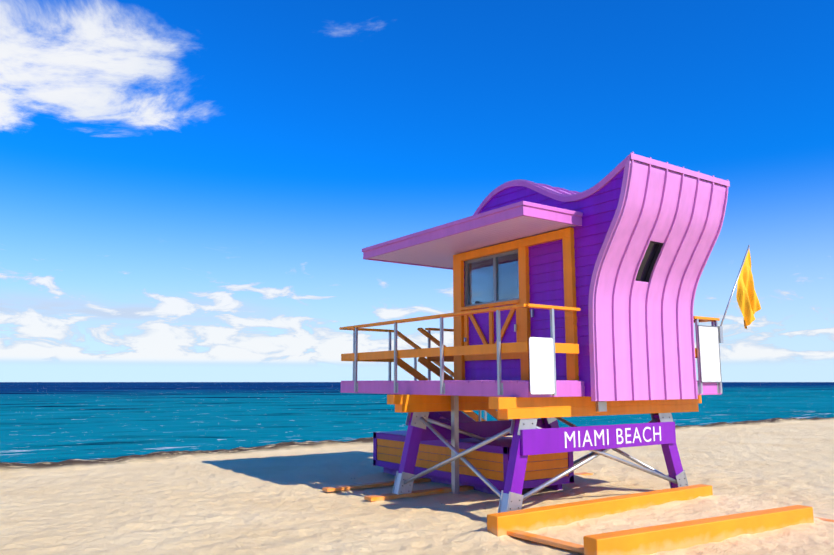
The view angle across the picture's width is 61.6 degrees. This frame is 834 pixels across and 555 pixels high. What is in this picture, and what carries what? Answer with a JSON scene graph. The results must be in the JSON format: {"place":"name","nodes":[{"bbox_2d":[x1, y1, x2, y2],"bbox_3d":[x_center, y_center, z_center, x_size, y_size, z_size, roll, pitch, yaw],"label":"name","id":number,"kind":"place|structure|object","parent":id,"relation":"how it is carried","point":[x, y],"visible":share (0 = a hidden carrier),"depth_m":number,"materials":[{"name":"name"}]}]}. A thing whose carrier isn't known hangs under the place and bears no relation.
{"place":"outdoors","nodes":[
{"label":"outdoors","id":0,"kind":"place"},
{"bbox_2d":[0,417,833,554],"bbox_3d":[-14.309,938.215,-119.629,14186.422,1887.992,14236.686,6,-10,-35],"label":"beach sand","id":1,"kind":"structure","parent":0,"point":[272,499],"depth_m":10.60,"materials":[{"name":"beige sand"}]},
{"bbox_2d":[373,431,573,493],"bbox_3d":[0.858,3.315,12.744,1.435,0.805,3.985,6,-10,-35],"label":"storage box","id":2,"kind":"object","parent":1,"relation":"on","point":[489,461],"visible":0.65,"depth_m":11.55,"materials":[{"name":"orange wood"}]},
{"bbox_2d":[487,484,833,554],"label":"wooden beams","id":3,"kind":"structure","parent":1,"relation":"on","point":[649,540],"depth_m":8.33,"materials":[{"name":"orange paint"}]},
{"bbox_2d":[0,382,833,463],"bbox_3d":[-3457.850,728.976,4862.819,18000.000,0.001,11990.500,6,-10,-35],"label":"sea water","id":4,"kind":"structure","parent":0,"point":[51,421],"depth_m":47.79,"materials":[{"name":"blue liquid"}]},
{"bbox_2d":[0,0,833,381],"label":"sky","id":5,"kind":"structure","parent":0,"point":[191,190],"materials":[{"name":"blue"}]},
{"bbox_2d":[322,394,701,501],"bbox_3d":[1.606,2.791,11.553,5.050,1.710,3.850,6,-10,-35],"label":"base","id":6,"kind":"object","parent":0,"point":[547,438],"visible":0.62,"depth_m":10.58,"materials":[{"name":"purple wood"}]},
{"bbox_2d":[341,380,721,396],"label":"tower deck","id":7,"kind":"structure","parent":6,"relation":"on","point":[564,388],"depth_m":10.23,"materials":[{"name":"wood"}]},
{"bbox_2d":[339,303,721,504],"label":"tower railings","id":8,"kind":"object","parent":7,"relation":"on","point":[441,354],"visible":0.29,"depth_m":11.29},
{"bbox_2d":[529,325,721,393],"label":"sign boards","id":9,"kind":"object","parent":8,"relation":"attached to","point":[541,364],"visible":0.98,"depth_m":9.31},
{"bbox_2d":[718,245,760,342],"bbox_3d":[5.291,0.250,11.610,1.155,1.692,0.130,5,-10,-28],"label":"flag","id":10,"kind":"object","parent":8,"relation":"attached to","point":[748,301],"visible":1,"depth_m":11.70,"materials":[{"name":"yellow fabric"}]},
{"bbox_2d":[464,169,623,396],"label":"wall","id":11,"kind":"structure","parent":7,"relation":"on","point":[494,278],"depth_m":10.53,"materials":[{"name":"purple wood"}]},
{"bbox_2d":[362,201,582,269],"bbox_3d":[1.900,-0.502,12.193,4.160,0.192,4.210,6,-10,-35],"label":"awning","id":12,"kind":"object","parent":11,"relation":"attached to","point":[440,246],"visible":0.6,"depth_m":10.72,"materials":[{"name":"pink wood"}]},
{"bbox_2d":[453,227,578,379],"bbox_3d":[1.448,0.521,11.026,0.095,2.184,2.732,6,-10,-35],"label":"door frame","id":13,"kind":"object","parent":11,"relation":"attached to","point":[522,326],"depth_m":10.81,"materials":[{"name":"orange wood"}]},
{"bbox_2d":[473,152,729,400],"bbox_3d":[2.702,0.196,11.334,2.338,3.478,3.863,6,-10,-35],"label":"pink tower shell","id":14,"kind":"object","parent":11,"relation":"attached to","point":[662,235],"visible":0.81,"depth_m":10.11},
{"bbox_2d":[392,395,688,512],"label":"support braces","id":15,"kind":"object","parent":6,"relation":"attached to","point":[404,481],"visible":0.52,"depth_m":10.80,"materials":[{"name":"silver metal"}]},
{"bbox_2d":[564,426,660,447],"bbox_3d":[2.884,2.308,10.151,2.120,0.225,0.004,6,-10,-35],"label":"sign lettering","id":16,"kind":"object","parent":6,"relation":"attached to","point":[602,434],"visible":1,"depth_m":10.05}
]}

